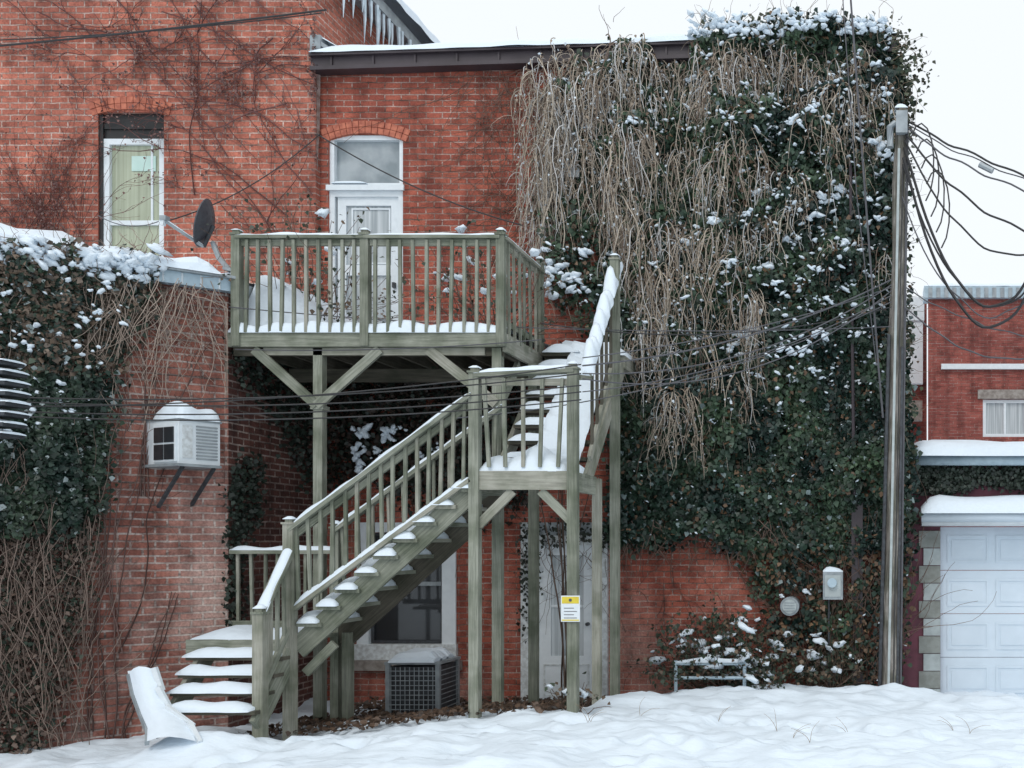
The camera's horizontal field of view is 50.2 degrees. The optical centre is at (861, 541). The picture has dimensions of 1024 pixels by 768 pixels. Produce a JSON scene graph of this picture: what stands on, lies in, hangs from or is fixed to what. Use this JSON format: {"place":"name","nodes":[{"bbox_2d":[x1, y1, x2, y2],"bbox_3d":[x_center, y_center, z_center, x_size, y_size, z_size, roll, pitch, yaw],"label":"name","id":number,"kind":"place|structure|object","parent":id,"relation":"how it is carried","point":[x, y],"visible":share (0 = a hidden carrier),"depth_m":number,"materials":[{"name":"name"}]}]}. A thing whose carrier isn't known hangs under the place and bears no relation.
{"place":"outdoors","nodes":[
{"label":"outdoors","id":0,"kind":"place"},
{"bbox_2d":[0,683,1023,767],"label":"snowy ground","id":1,"kind":"structure","parent":0,"point":[893,725],"depth_m":9.18,"materials":[{"name":"white snow"}]},
{"bbox_2d":[0,283,312,752],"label":"walls","id":2,"kind":"structure","parent":1,"relation":"on","point":[191,575],"depth_m":10.75,"materials":[{"name":"brick"}]},
{"bbox_2d":[0,358,31,438],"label":"insulator","id":3,"kind":"object","parent":2,"relation":"attached to","point":[7,396],"visible":1,"depth_m":8.42,"materials":[{"name":"white metal"}]},
{"bbox_2d":[0,217,227,753],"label":"ivy vine","id":4,"kind":"object","parent":2,"relation":"attached to","point":[54,339],"visible":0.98,"depth_m":9.95,"materials":[{"name":"green plant"}]},
{"bbox_2d":[0,227,253,296],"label":"roof edge","id":5,"kind":"object","parent":2,"relation":"on","point":[191,271],"visible":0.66,"depth_m":10.65,"materials":[{"name":"white metal"}]},
{"bbox_2d":[0,223,254,286],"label":"roof snow","id":6,"kind":"structure","parent":5,"relation":"on","point":[50,233],"depth_m":10.35,"materials":[{"name":"white snow"}]},
{"bbox_2d":[158,198,230,272],"bbox_3d":[-7.351,-3.438,11.229,0.853,0.917,0.558,0,0,0],"label":"satellite dish","id":7,"kind":"object","parent":5,"relation":"on","point":[205,215],"visible":0.98,"depth_m":11.15,"materials":[{"name":"grey metal"}]},
{"bbox_2d":[143,401,221,507],"bbox_3d":[-7.402,-0.926,10.690,0.930,1.131,0.465,0,0,26],"label":"window air conditioner","id":8,"kind":"object","parent":2,"relation":"attached to","point":[180,446],"depth_m":10.45,"materials":[{"name":"white paint"}]},
{"bbox_2d":[126,666,201,745],"bbox_3d":[-6.538,1.542,9.308,1.048,0.716,0.397,0,0,43],"label":"snow covered lounge chair","id":9,"kind":"object","parent":1,"relation":"on","point":[159,715],"visible":1,"depth_m":9.34,"materials":[{"name":"white snow"}]},
{"bbox_2d":[0,0,390,532],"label":"walls","id":10,"kind":"structure","parent":1,"relation":"on","point":[21,84],"depth_m":12.90,"materials":[{"name":"brick"}]},
{"bbox_2d":[99,114,163,256],"bbox_3d":[-9.495,-4.580,12.970,0.857,2.035,0.100,0,0,0],"label":"window","id":11,"kind":"structure","parent":10,"relation":"attached to","point":[128,164],"depth_m":12.96,"materials":[{"name":"white wood"}]},
{"bbox_2d":[0,0,318,286],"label":"bare creeper","id":12,"kind":"object","parent":10,"relation":"attached to","point":[197,93],"visible":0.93,"depth_m":12.87,"materials":[{"name":"brown plant"}]},
{"bbox_2d":[343,0,440,44],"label":"snowy eave","id":13,"kind":"object","parent":10,"relation":"attached to","point":[397,22],"visible":0.22,"depth_m":14.54,"materials":[{"name":"white snow"}]},
{"bbox_2d":[166,227,635,740],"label":"wooden deck staircase","id":14,"kind":"structure","parent":1,"relation":"on","point":[429,537],"depth_m":10.93,"materials":[{"name":"green wood"}]},
{"bbox_2d":[159,187,455,369],"bbox_3d":[-6.564,-3.105,12.012,3.195,2.132,2.952,0,0,11],"label":"shrub","id":15,"kind":"object","parent":14,"relation":"on","point":[323,212],"visible":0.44,"depth_m":11.70,"materials":[{"name":"brown plant"}]},
{"bbox_2d":[377,215,592,342],"bbox_3d":[-4.537,-3.103,12.150,2.096,1.497,2.472,0,0,38],"label":"shrub","id":16,"kind":"object","parent":14,"relation":"on","point":[533,252],"visible":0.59,"depth_m":11.98,"materials":[{"name":"green plant"}]},
{"bbox_2d":[561,596,579,621],"bbox_3d":[-2.941,0.672,10.019,0.191,0.264,0.012,0,0,0],"label":"warning sign","id":17,"kind":"object","parent":14,"relation":"attached to","point":[570,608],"visible":1,"depth_m":10.02,"materials":[{"name":"white paint"}]},
{"bbox_2d":[238,695,605,736],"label":"leaf litter","id":18,"kind":"object","parent":1,"relation":"on","point":[374,717],"visible":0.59,"depth_m":10.43,"materials":[{"name":"brown plant"}]},
{"bbox_2d":[384,647,460,712],"bbox_3d":[-5.320,1.682,12.032,0.660,0.816,0.656,0,0,0],"label":"air conditioning condenser","id":19,"kind":"object","parent":1,"relation":"on","point":[419,679],"visible":0.89,"depth_m":11.78,"materials":[{"name":"metal"}]},
{"bbox_2d":[544,671,609,713],"bbox_3d":[-2.944,1.597,10.242,0.660,0.504,0.721,0,0,0],"label":"doorway shrub","id":20,"kind":"object","parent":1,"relation":"on","point":[583,693],"visible":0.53,"depth_m":10.25,"materials":[{"name":"green plant"}]},
{"bbox_2d":[320,55,898,704],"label":"walls","id":21,"kind":"structure","parent":1,"relation":"on","point":[366,99],"depth_m":13.00,"materials":[{"name":"red brick"}]},
{"bbox_2d":[310,34,336,52],"bbox_3d":[-6.836,-6.357,13.175,0.667,0.479,0.650,0,0,0],"label":"parapet flashing","id":22,"kind":"object","parent":21,"relation":"attached to","point":[320,42],"visible":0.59,"depth_m":12.85,"materials":[{"name":"grey metal"}]},
{"bbox_2d":[326,135,403,323],"bbox_3d":[-6.496,-3.821,13.042,1.014,3.026,0.155,0,0,0],"label":"door","id":23,"kind":"structure","parent":21,"relation":"attached to","point":[356,187],"depth_m":13.07,"materials":[{"name":"white paint"}]},
{"bbox_2d":[354,522,461,670],"bbox_3d":[-5.957,0.709,12.995,1.453,1.932,0.170,0,0,0],"label":"ground floor window","id":24,"kind":"structure","parent":21,"relation":"attached to","point":[422,614],"depth_m":13.03,"materials":[{"name":"white paint"}]},
{"bbox_2d":[218,296,689,643],"bbox_3d":[-5.219,-0.963,12.938,5.523,4.581,2.497,0,0,-24],"label":"ivy vine","id":25,"kind":"object","parent":21,"relation":"attached to","point":[363,425],"visible":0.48,"depth_m":12.81,"materials":[{"name":"green plant"}]},
{"bbox_2d":[514,514,609,643],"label":"doorway leaves","id":26,"kind":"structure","parent":25,"relation":"in","point":[555,529],"depth_m":12.88,"materials":[{"name":"green plant"}]},
{"bbox_2d":[521,522,608,700],"bbox_3d":[-3.880,1.067,12.925,1.162,2.646,0.350,0,0,0],"label":"ground floor door","id":27,"kind":"structure","parent":21,"relation":"in","point":[550,647],"depth_m":12.96,"materials":[{"name":"white paint"}]},
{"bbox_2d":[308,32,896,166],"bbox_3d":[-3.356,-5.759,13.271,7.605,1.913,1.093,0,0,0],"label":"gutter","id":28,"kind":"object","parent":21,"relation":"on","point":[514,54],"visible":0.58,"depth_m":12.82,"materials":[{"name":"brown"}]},
{"bbox_2d":[345,0,996,699],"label":"ivy vine","id":29,"kind":"object","parent":21,"relation":"attached to","point":[677,176],"visible":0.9,"depth_m":12.69,"materials":[{"name":"green plant"}]},
{"bbox_2d":[780,596,800,615],"bbox_3d":[-0.923,0.821,12.816,0.240,0.240,0.368,0,0,0],"label":"round wall vent","id":30,"kind":"object","parent":21,"relation":"attached to","point":[790,605],"visible":0.99,"depth_m":12.66,"materials":[{"name":"grey metal"}]},
{"bbox_2d":[823,566,842,684],"bbox_3d":[-0.368,1.138,12.740,0.249,1.656,0.520,0,0,0],"label":"utility meter box","id":31,"kind":"object","parent":21,"relation":"attached to","point":[832,583],"visible":0.96,"depth_m":12.54,"materials":[{"name":"grey metal"}]},
{"bbox_2d":[847,62,862,685],"bbox_3d":[-0.089,-1.982,12.829,0.163,8.345,0.321,0,0,14],"label":"wall conduit","id":32,"kind":"object","parent":21,"relation":"attached to","point":[857,517],"depth_m":12.88,"materials":[{"name":"grey metal"}]},
{"bbox_2d":[674,657,745,690],"bbox_3d":[-1.835,1.712,12.000,0.874,0.656,0.065,0,0,0],"label":"bench","id":33,"kind":"object","parent":1,"relation":"on","point":[719,660],"visible":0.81,"depth_m":11.98,"materials":[{"name":"white"}]},
{"bbox_2d":[608,592,845,691],"bbox_3d":[-1.453,1.370,12.538,3.130,1.467,2.020,0,0,-25],"label":"snowy bush","id":34,"kind":"object","parent":1,"relation":"on","point":[723,649],"visible":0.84,"depth_m":12.17,"materials":[{"name":"green plant"}]},
{"bbox_2d":[703,649,799,689],"bbox_3d":[-1.309,1.619,12.271,0.988,0.621,1.097,0,0,-40],"label":"snowy bush","id":35,"kind":"object","parent":1,"relation":"on","point":[764,666],"visible":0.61,"depth_m":12.10,"materials":[{"name":"green plant"}]},
{"bbox_2d":[770,637,877,688],"bbox_3d":[-0.565,1.558,12.530,1.602,0.746,1.167,0,0,-20],"label":"snowy bush","id":36,"kind":"object","parent":1,"relation":"on","point":[833,670],"visible":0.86,"depth_m":12.50,"materials":[{"name":"green plant"}]},
{"bbox_2d":[842,0,908,685],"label":"utility pole","id":37,"kind":"object","parent":1,"relation":"on","point":[890,633],"visible":0.89,"depth_m":12.20,"materials":[{"name":"grey wood"}]},
{"bbox_2d":[0,9,1023,420],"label":"overhead cables","id":38,"kind":"object","parent":37,"relation":"attached to","point":[922,223],"visible":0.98,"depth_m":11.58,"materials":[{"name":"black rubber"}]},
{"bbox_2d":[902,440,1023,695],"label":"garage","id":39,"kind":"structure","parent":1,"relation":"on","point":[973,507],"depth_m":13.41,"materials":[{"name":"concrete"}]},
{"bbox_2d":[940,527,1023,695],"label":"garage door","id":40,"kind":"structure","parent":39,"relation":"in","point":[986,652],"depth_m":13.42,"materials":[{"name":"paint"}]},
{"bbox_2d":[906,282,1023,613],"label":"brick building","id":41,"kind":"structure","parent":1,"relation":"on","point":[972,396],"depth_m":25.00,"materials":[{"name":"red brick"}]},
{"bbox_2d":[402,0,1023,439],"label":"sky","id":42,"kind":"structure","parent":0,"point":[974,98],"materials":[{"name":"white"}]},
{"bbox_2d":[577,697,990,742],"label":"dry grass","id":43,"kind":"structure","parent":0,"point":[771,720],"depth_m":9.60,"materials":[{"name":"beige plant"}]}
]}

